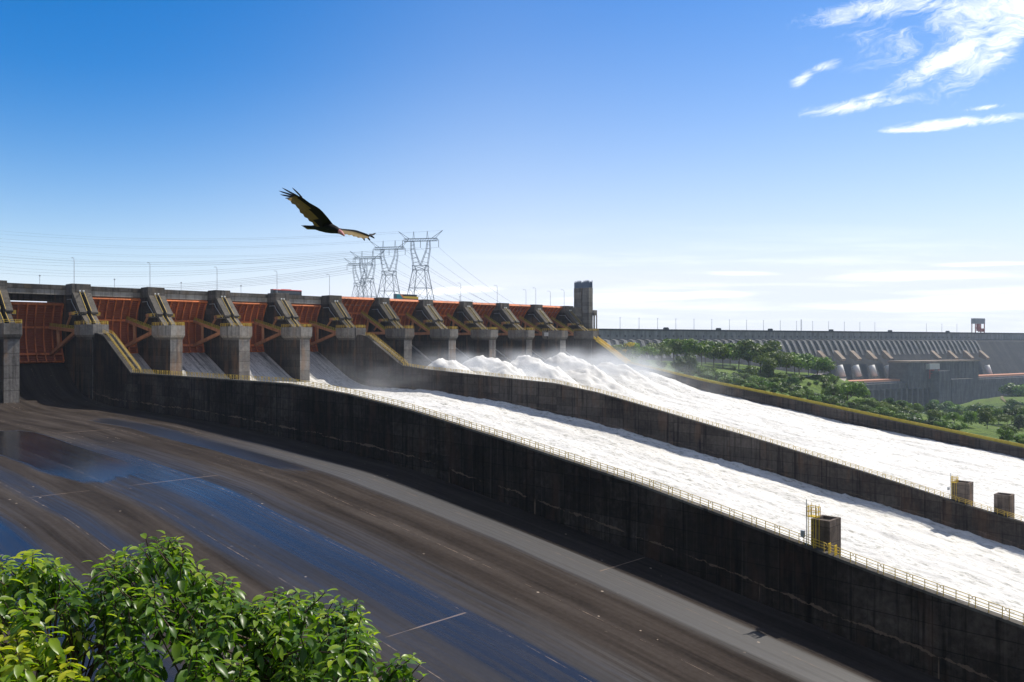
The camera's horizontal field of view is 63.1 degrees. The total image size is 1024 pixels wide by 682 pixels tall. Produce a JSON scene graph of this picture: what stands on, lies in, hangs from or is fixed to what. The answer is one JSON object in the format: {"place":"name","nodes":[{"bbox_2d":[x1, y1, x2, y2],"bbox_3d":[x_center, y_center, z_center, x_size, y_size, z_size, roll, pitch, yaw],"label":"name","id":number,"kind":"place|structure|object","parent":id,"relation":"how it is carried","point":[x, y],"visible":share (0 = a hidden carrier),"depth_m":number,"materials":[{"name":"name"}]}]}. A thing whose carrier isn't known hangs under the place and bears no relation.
{"place":"outdoors","nodes":[
{"label":"outdoors","id":0,"kind":"place"},
{"bbox_2d":[280,188,375,240],"bbox_3d":[-2.860,-1.938,13.085,1.887,0.656,0.775,0,0,-38],"label":"vulture","id":1,"kind":"object","parent":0,"point":[317,217],"visible":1,"depth_m":12.83,"materials":[{"name":"black"}]},
{"bbox_2d":[345,257,375,296],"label":"pylon","id":2,"kind":"object","parent":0,"point":[350,263],"visible":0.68,"depth_m":960.96,"materials":[{"name":"metal"}]},
{"bbox_2d":[350,250,384,297],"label":"pylon","id":3,"kind":"object","parent":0,"point":[367,278],"visible":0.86,"depth_m":874.92,"materials":[{"name":"metal"}]},
{"bbox_2d":[370,240,407,297],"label":"pylon","id":4,"kind":"object","parent":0,"point":[388,271],"visible":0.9,"depth_m":785.32,"materials":[{"name":"metal"}]},
{"bbox_2d":[398,230,442,299],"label":"pylon","id":5,"kind":"object","parent":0,"point":[421,269],"visible":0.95,"depth_m":699.74,"materials":[{"name":"metal"}]},
{"bbox_2d":[6,230,439,240],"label":"power line","id":6,"kind":"object","parent":5,"relation":"attached to","point":[197,240],"visible":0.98,"depth_m":812.73,"materials":[{"name":"metal"}]},
{"bbox_2d":[0,363,944,681],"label":"chute floor","id":7,"kind":"structure","parent":0,"point":[444,581],"depth_m":110.00,"materials":[{"name":"concrete"}]},
{"bbox_2d":[0,280,21,402],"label":"gate pier","id":8,"kind":"structure","parent":7,"relation":"on","point":[10,332],"depth_m":260.86,"materials":[{"name":"concrete"}]},
{"bbox_2d":[11,301,74,363],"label":"radial gate","id":9,"kind":"structure","parent":8,"relation":"attached to","point":[41,341],"depth_m":291.59,"materials":[{"name":"orange metal"}]},
{"bbox_2d":[47,283,108,398],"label":"gate pier","id":10,"kind":"structure","parent":7,"relation":"on","point":[80,312],"depth_m":286.63,"materials":[{"name":"concrete"}]},
{"bbox_2d":[93,330,1023,681],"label":"dividing wall","id":11,"kind":"structure","parent":7,"relation":"on","point":[933,632],"depth_m":121.86,"materials":[{"name":"concrete"}]},
{"bbox_2d":[800,499,820,545],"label":"ladder cage","id":12,"kind":"object","parent":11,"relation":"attached to","point":[802,533],"visible":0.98,"depth_m":102.51,"materials":[{"name":"metal"}]},
{"bbox_2d":[812,515,840,555],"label":"hatch block","id":13,"kind":"structure","parent":11,"relation":"on","point":[826,529],"depth_m":102.62,"materials":[{"name":"concrete"}]},
{"bbox_2d":[827,544,853,561],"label":"railing panel","id":14,"kind":"object","parent":11,"relation":"on","point":[840,551],"visible":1,"depth_m":99.41,"materials":[{"name":"yellow paint"}]},
{"bbox_2d":[853,554,880,568],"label":"railing panel","id":15,"kind":"object","parent":11,"relation":"on","point":[866,561],"visible":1,"depth_m":97.15,"materials":[{"name":"yellow paint"}]},
{"bbox_2d":[881,564,909,582],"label":"railing panel","id":16,"kind":"object","parent":11,"relation":"on","point":[895,572],"visible":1,"depth_m":94.88,"materials":[{"name":"yellow paint"}]},
{"bbox_2d":[909,574,940,593],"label":"railing panel","id":17,"kind":"object","parent":11,"relation":"on","point":[924,582],"visible":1,"depth_m":92.62,"materials":[{"name":"yellow paint"}]},
{"bbox_2d":[940,585,972,604],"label":"railing panel","id":18,"kind":"object","parent":11,"relation":"on","point":[956,593],"visible":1,"depth_m":90.36,"materials":[{"name":"yellow paint"}]},
{"bbox_2d":[972,596,1005,617],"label":"railing panel","id":19,"kind":"object","parent":11,"relation":"on","point":[975,603],"visible":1,"depth_m":88.10,"materials":[{"name":"yellow paint"}]},
{"bbox_2d":[355,332,1023,549],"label":"dividing wall","id":20,"kind":"structure","parent":7,"relation":"on","point":[378,363],"depth_m":236.09,"materials":[{"name":"concrete"}]},
{"bbox_2d":[951,480,972,505],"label":"hatch block","id":21,"kind":"structure","parent":20,"relation":"on","point":[961,489],"depth_m":186.61,"materials":[{"name":"concrete"}]},
{"bbox_2d":[947,473,958,495],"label":"ladder cage","id":22,"kind":"object","parent":21,"relation":"attached to","point":[951,482],"visible":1,"depth_m":187.47,"materials":[{"name":"metal"}]},
{"bbox_2d":[994,492,1014,517],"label":"hatch block","id":23,"kind":"structure","parent":20,"relation":"on","point":[1005,502],"depth_m":180.77,"materials":[{"name":"concrete"}]},
{"bbox_2d":[0,0,1023,332],"label":"sky","id":24,"kind":"structure","parent":0,"point":[780,163],"materials":[{"name":"blue"}]},
{"bbox_2d":[130,351,1023,621],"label":"chute water","id":25,"kind":"structure","parent":0,"point":[972,564],"depth_m":199.79,"materials":[{"name":"white liquid"}]},
{"bbox_2d":[125,287,184,374],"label":"gate pier","id":26,"kind":"structure","parent":25,"relation":"in","point":[160,348],"depth_m":303.61,"materials":[{"name":"concrete"}]},
{"bbox_2d":[92,296,151,353],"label":"radial gate","id":27,"kind":"structure","parent":26,"relation":"attached to","point":[119,314],"depth_m":310.43,"materials":[{"name":"orange metal"}]},
{"bbox_2d":[166,299,219,352],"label":"radial gate","id":28,"kind":"structure","parent":26,"relation":"attached to","point":[190,313],"depth_m":329.39,"materials":[{"name":"orange metal"}]},
{"bbox_2d":[7,283,556,312],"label":"road bridge","id":29,"kind":"structure","parent":26,"relation":"on","point":[28,292],"depth_m":308.09,"materials":[{"name":"concrete"}]},
{"bbox_2d":[270,289,301,295],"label":"bus","id":30,"kind":"object","parent":29,"relation":"on","point":[294,292],"visible":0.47,"depth_m":359.55,"materials":[{"name":"black paint"}]},
{"bbox_2d":[394,294,417,299],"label":"tour bus","id":31,"kind":"object","parent":29,"relation":"on","point":[406,296],"visible":0.58,"depth_m":404.80,"materials":[{"name":"multicoloured paint"}]},
{"bbox_2d":[203,290,251,379],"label":"gate pier","id":32,"kind":"structure","parent":25,"relation":"in","point":[227,350],"depth_m":321.41,"materials":[{"name":"concrete"}]},
{"bbox_2d":[263,293,311,381],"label":"gate pier","id":33,"kind":"structure","parent":25,"relation":"in","point":[287,351],"depth_m":339.58,"materials":[{"name":"concrete"}]},
{"bbox_2d":[232,301,280,351],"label":"radial gate","id":34,"kind":"structure","parent":33,"relation":"attached to","point":[253,313],"depth_m":347.80,"materials":[{"name":"orange metal"}]},
{"bbox_2d":[317,295,365,380],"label":"gate pier","id":35,"kind":"structure","parent":25,"relation":"in","point":[338,350],"depth_m":360.08,"materials":[{"name":"concrete"}]},
{"bbox_2d":[291,304,335,351],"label":"radial gate","id":36,"kind":"structure","parent":35,"relation":"attached to","point":[307,313],"depth_m":365.61,"materials":[{"name":"orange metal"}]},
{"bbox_2d":[412,345,1023,520],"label":"chute water","id":37,"kind":"structure","parent":0,"point":[930,463],"depth_m":331.99,"materials":[{"name":"white liquid"}]},
{"bbox_2d":[365,297,413,366],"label":"gate pier","id":38,"kind":"structure","parent":37,"relation":"in","point":[397,337],"depth_m":376.47,"materials":[{"name":"concrete"}]},
{"bbox_2d":[342,296,386,334],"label":"radial gate","id":39,"kind":"structure","parent":38,"relation":"attached to","point":[359,314],"depth_m":382.10,"materials":[{"name":"orange metal"}]},
{"bbox_2d":[390,299,429,334],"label":"radial gate","id":40,"kind":"structure","parent":38,"relation":"attached to","point":[403,310],"depth_m":400.13,"materials":[{"name":"orange metal"}]},
{"bbox_2d":[409,299,457,360],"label":"gate pier","id":41,"kind":"structure","parent":37,"relation":"in","point":[439,341],"depth_m":396.08,"materials":[{"name":"concrete"}]},
{"bbox_2d":[450,301,497,357],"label":"gate pier","id":42,"kind":"structure","parent":37,"relation":"in","point":[480,340],"depth_m":414.35,"materials":[{"name":"concrete"}]},
{"bbox_2d":[433,300,471,334],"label":"radial gate","id":43,"kind":"structure","parent":42,"relation":"attached to","point":[446,314],"depth_m":418.48,"materials":[{"name":"orange metal"}]},
{"bbox_2d":[473,302,507,334],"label":"radial gate","id":44,"kind":"structure","parent":42,"relation":"attached to","point":[484,311],"depth_m":436.94,"materials":[{"name":"orange metal"}]},
{"bbox_2d":[487,303,534,360],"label":"gate pier","id":45,"kind":"structure","parent":37,"relation":"in","point":[514,343],"depth_m":432.70,"materials":[{"name":"concrete"}]},
{"bbox_2d":[521,304,567,359],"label":"gate pier","id":46,"kind":"structure","parent":37,"relation":"in","point":[552,343],"depth_m":450.72,"materials":[{"name":"concrete"}]},
{"bbox_2d":[509,304,541,335],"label":"radial gate","id":47,"kind":"structure","parent":46,"relation":"attached to","point":[517,310],"depth_m":454.68,"materials":[{"name":"orange metal"}]},
{"bbox_2d":[543,305,573,335],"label":"radial gate","id":48,"kind":"structure","parent":46,"relation":"attached to","point":[548,310],"depth_m":473.32,"materials":[{"name":"orange metal"}]},
{"bbox_2d":[553,306,598,364],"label":"gate pier","id":49,"kind":"structure","parent":37,"relation":"in","point":[579,344],"depth_m":468.80,"materials":[{"name":"concrete"}]},
{"bbox_2d":[606,343,1023,444],"bbox_3d":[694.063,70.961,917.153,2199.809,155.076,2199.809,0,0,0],"label":"hillside","id":50,"kind":"structure","parent":0,"point":[980,429],"depth_m":675.20,"materials":[{"name":"green plant"}]},
{"bbox_2d":[571,307,580,318],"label":"abutment","id":51,"kind":"object","parent":50,"relation":"on","point":[576,311],"visible":0.14,"depth_m":475.50,"materials":[{"name":"concrete"}]},
{"bbox_2d":[574,280,592,330],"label":"twin tower","id":52,"kind":"structure","parent":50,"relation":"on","point":[583,295],"depth_m":475.65,"materials":[{"name":"concrete"}]},
{"bbox_2d":[621,342,640,359],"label":"tree","id":53,"kind":"object","parent":50,"relation":"on","point":[631,349],"visible":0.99,"depth_m":454.78,"materials":[{"name":"green plant"}]},
{"bbox_2d":[638,346,659,359],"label":"tree","id":54,"kind":"object","parent":50,"relation":"on","point":[646,350],"visible":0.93,"depth_m":473.65,"materials":[{"name":"green plant"}]},
{"bbox_2d":[646,342,671,360],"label":"tree","id":55,"kind":"object","parent":50,"relation":"on","point":[663,349],"visible":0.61,"depth_m":576.44,"materials":[{"name":"green plant"}]},
{"bbox_2d":[662,338,681,360],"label":"tree","id":56,"kind":"object","parent":50,"relation":"on","point":[666,341],"visible":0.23,"depth_m":736.28,"materials":[{"name":"green plant"}]},
{"bbox_2d":[667,338,696,354],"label":"tree","id":57,"kind":"object","parent":50,"relation":"on","point":[675,345],"visible":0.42,"depth_m":701.23,"materials":[{"name":"green plant"}]},
{"bbox_2d":[673,352,697,375],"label":"shrub","id":58,"kind":"object","parent":50,"relation":"on","point":[687,364],"visible":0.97,"depth_m":461.60,"materials":[{"name":"green plant"}]},
{"bbox_2d":[681,339,714,365],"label":"tree","id":59,"kind":"object","parent":50,"relation":"on","point":[692,346],"visible":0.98,"depth_m":682.35,"materials":[{"name":"green plant"}]},
{"bbox_2d":[699,341,728,366],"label":"tree","id":60,"kind":"object","parent":50,"relation":"on","point":[719,347],"visible":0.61,"depth_m":704.46,"materials":[{"name":"green plant"}]},
{"bbox_2d":[705,347,733,367],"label":"tree","id":61,"kind":"object","parent":50,"relation":"on","point":[721,357],"visible":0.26,"depth_m":714.56,"materials":[{"name":"green plant"}]},
{"bbox_2d":[717,375,732,383],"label":"shrub","id":62,"kind":"object","parent":50,"relation":"on","point":[727,379],"visible":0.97,"depth_m":467.83,"materials":[{"name":"green plant"}]},
{"bbox_2d":[725,342,742,368],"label":"tree","id":63,"kind":"object","parent":50,"relation":"on","point":[733,353],"visible":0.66,"depth_m":704.84,"materials":[{"name":"green plant"}]},
{"bbox_2d":[732,378,746,385],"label":"shrub","id":64,"kind":"object","parent":50,"relation":"on","point":[738,382],"visible":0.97,"depth_m":474.46,"materials":[{"name":"green plant"}]},
{"bbox_2d":[742,365,757,375],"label":"shrub","id":65,"kind":"object","parent":50,"relation":"on","point":[751,370],"visible":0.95,"depth_m":646.47,"materials":[{"name":"green plant"}]},
{"bbox_2d":[738,349,762,365],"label":"tree","id":66,"kind":"object","parent":50,"relation":"on","point":[746,356],"visible":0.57,"depth_m":696.33,"materials":[{"name":"green plant"}]},
{"bbox_2d":[736,339,781,372],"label":"tree","id":67,"kind":"object","parent":50,"relation":"on","point":[749,344],"visible":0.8,"depth_m":699.26,"materials":[{"name":"green plant"}]},
{"bbox_2d":[760,357,777,376],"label":"tree","id":68,"kind":"object","parent":50,"relation":"on","point":[769,364],"visible":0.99,"depth_m":665.49,"materials":[{"name":"green plant"}]},
{"bbox_2d":[752,350,793,374],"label":"tree","id":69,"kind":"object","parent":50,"relation":"on","point":[781,357],"visible":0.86,"depth_m":681.00,"materials":[{"name":"green plant"}]},
{"bbox_2d":[776,352,800,373],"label":"tree","id":70,"kind":"object","parent":50,"relation":"on","point":[796,360],"visible":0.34,"depth_m":695.66,"materials":[{"name":"green plant"}]},
{"bbox_2d":[786,376,799,384],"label":"tree","id":71,"kind":"object","parent":50,"relation":"on","point":[793,380],"visible":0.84,"depth_m":621.95,"materials":[{"name":"green plant"}]},
{"bbox_2d":[790,391,806,397],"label":"shrub","id":72,"kind":"object","parent":50,"relation":"on","point":[800,394],"visible":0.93,"depth_m":548.50,"materials":[{"name":"green plant"}]},
{"bbox_2d":[795,353,815,373],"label":"tree","id":73,"kind":"object","parent":50,"relation":"on","point":[806,360],"visible":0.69,"depth_m":706.10,"materials":[{"name":"green plant"}]},
{"bbox_2d":[592,336,1023,458],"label":"dividing wall","id":74,"kind":"structure","parent":50,"relation":"on","point":[602,351],"depth_m":368.22,"materials":[{"name":"concrete"}]},
{"bbox_2d":[595,328,1023,379],"bbox_3d":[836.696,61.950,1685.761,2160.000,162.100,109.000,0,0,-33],"label":"dam","id":75,"kind":"structure","parent":50,"relation":"on","point":[858,355],"depth_m":1595.35,"materials":[{"name":"concrete"}]},
{"bbox_2d":[926,363,939,378],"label":"gantry crane","id":76,"kind":"object","parent":75,"relation":"on","point":[931,367],"visible":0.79,"depth_m":1551.19,"materials":[{"name":"red paint"}]},
{"bbox_2d":[971,318,984,332],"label":"gantry crane","id":77,"kind":"object","parent":75,"relation":"on","point":[977,322],"visible":0.96,"depth_m":1878.46,"materials":[{"name":"red paint"}]},
{"bbox_2d":[804,356,831,378],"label":"tree","id":78,"kind":"object","parent":50,"relation":"on","point":[821,363],"visible":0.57,"depth_m":723.38,"materials":[{"name":"green plant"}]},
{"bbox_2d":[820,361,836,372],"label":"tree","id":79,"kind":"object","parent":50,"relation":"on","point":[828,368],"visible":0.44,"depth_m":739.50,"materials":[{"name":"green plant"}]},
{"bbox_2d":[820,384,839,395],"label":"tree","id":80,"kind":"object","parent":50,"relation":"on","point":[832,388],"visible":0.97,"depth_m":595.80,"materials":[{"name":"green plant"}]},
{"bbox_2d":[823,396,839,403],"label":"shrub","id":81,"kind":"object","parent":50,"relation":"on","point":[833,400],"visible":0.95,"depth_m":550.17,"materials":[{"name":"green plant"}]},
{"bbox_2d":[838,381,869,400],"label":"tree","id":82,"kind":"object","parent":50,"relation":"on","point":[851,389],"visible":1,"depth_m":581.89,"materials":[{"name":"green plant"}]},
{"bbox_2d":[854,397,874,404],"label":"tree","id":83,"kind":"object","parent":50,"relation":"on","point":[861,401],"visible":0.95,"depth_m":589.40,"materials":[{"name":"green plant"}]},
{"bbox_2d":[880,409,895,416],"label":"shrub","id":84,"kind":"object","parent":50,"relation":"on","point":[889,413],"visible":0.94,"depth_m":538.42,"materials":[{"name":"green plant"}]},
{"bbox_2d":[908,403,924,410],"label":"tree","id":85,"kind":"object","parent":50,"relation":"on","point":[918,407],"visible":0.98,"depth_m":682.05,"materials":[{"name":"green plant"}]},
{"bbox_2d":[923,402,939,412],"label":"tree","id":86,"kind":"object","parent":50,"relation":"on","point":[930,405],"visible":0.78,"depth_m":820.12,"materials":[{"name":"green plant"}]},
{"bbox_2d":[848,373,1023,407],"bbox_3d":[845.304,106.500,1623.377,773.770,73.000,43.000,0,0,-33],"label":"powerhouse","id":87,"kind":"structure","parent":50,"relation":"on","point":[988,386],"depth_m":1543.90,"materials":[{"name":"concrete"}]},
{"bbox_2d":[887,360,979,388],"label":"switch building","id":88,"kind":"structure","parent":87,"relation":"on","point":[913,374],"depth_m":1550.24,"materials":[{"name":"concrete"}]},
{"bbox_2d":[931,370,950,402],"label":"annex","id":89,"kind":"object","parent":50,"relation":"on","point":[940,386],"visible":0.86,"depth_m":1549.62,"materials":[{"name":"concrete"}]},
{"bbox_2d":[936,403,950,413],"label":"tree","id":90,"kind":"object","parent":50,"relation":"on","point":[941,407],"visible":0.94,"depth_m":1167.05,"materials":[{"name":"green plant"}]},
{"bbox_2d":[943,411,963,421],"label":"tree","id":91,"kind":"object","parent":50,"relation":"on","point":[953,415],"visible":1,"depth_m":512.65,"materials":[{"name":"green plant"}]},
{"bbox_2d":[946,404,963,412],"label":"shrub","id":92,"kind":"object","parent":50,"relation":"on","point":[954,408],"visible":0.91,"depth_m":1158.35,"materials":[{"name":"green plant"}]},
{"bbox_2d":[951,378,973,402],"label":"annex","id":93,"kind":"object","parent":50,"relation":"on","point":[962,390],"visible":0.71,"depth_m":1588.68,"materials":[{"name":"concrete"}]},
{"bbox_2d":[959,411,977,424],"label":"tree","id":94,"kind":"object","parent":50,"relation":"on","point":[970,416],"visible":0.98,"depth_m":514.28,"materials":[{"name":"green plant"}]},
{"bbox_2d":[963,403,983,413],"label":"tree","id":95,"kind":"object","parent":50,"relation":"on","point":[970,407],"visible":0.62,"depth_m":1088.31,"materials":[{"name":"green plant"}]},
{"bbox_2d":[976,407,997,428],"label":"tree","id":96,"kind":"object","parent":50,"relation":"on","point":[986,416],"visible":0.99,"depth_m":535.31,"materials":[{"name":"green plant"}]},
{"bbox_2d":[990,407,1002,423],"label":"tree","id":97,"kind":"object","parent":50,"relation":"on","point":[997,411],"visible":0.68,"depth_m":677.16,"materials":[{"name":"green plant"}]},
{"bbox_2d":[996,428,1013,440],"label":"tree","id":98,"kind":"object","parent":50,"relation":"on","point":[1009,433],"visible":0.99,"depth_m":380.87,"materials":[{"name":"green plant"}]},
{"bbox_2d":[995,414,1014,422],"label":"tree","id":99,"kind":"object","parent":50,"relation":"on","point":[1004,418],"visible":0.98,"depth_m":647.95,"materials":[{"name":"green plant"}]},
{"bbox_2d":[998,383,1016,393],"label":"shrub","id":100,"kind":"object","parent":50,"relation":"on","point":[1002,389],"visible":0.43,"depth_m":1323.23,"materials":[{"name":"green plant"}]},
{"bbox_2d":[1000,424,1018,433],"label":"tree","id":101,"kind":"object","parent":50,"relation":"on","point":[1013,428],"visible":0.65,"depth_m":506.00,"materials":[{"name":"green plant"}]},
{"bbox_2d":[1001,407,1019,423],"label":"tree","id":102,"kind":"object","parent":50,"relation":"on","point":[1009,411],"visible":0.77,"depth_m":678.93,"materials":[{"name":"green plant"}]},
{"bbox_2d":[1004,401,1023,408],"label":"tree","id":103,"kind":"object","parent":50,"relation":"on","point":[1010,405],"visible":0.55,"depth_m":1036.91,"materials":[{"name":"green plant"}]},
{"bbox_2d":[1011,384,1023,396],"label":"shrub","id":104,"kind":"object","parent":50,"relation":"on","point":[1020,389],"visible":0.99,"depth_m":1281.81,"materials":[{"name":"green plant"}]},
{"bbox_2d":[1012,414,1023,429],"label":"tree","id":105,"kind":"object","parent":50,"relation":"on","point":[1019,420],"visible":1,"depth_m":634.72,"materials":[{"name":"green plant"}]},
{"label":"left bank","id":106,"kind":"structure","parent":0,"visible":0},
{"bbox_2d":[0,530,428,681],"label":"leafy tree","id":107,"kind":"object","parent":106,"relation":"on","point":[337,651],"visible":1,"depth_m":7.67,"materials":[{"name":"green plant"}]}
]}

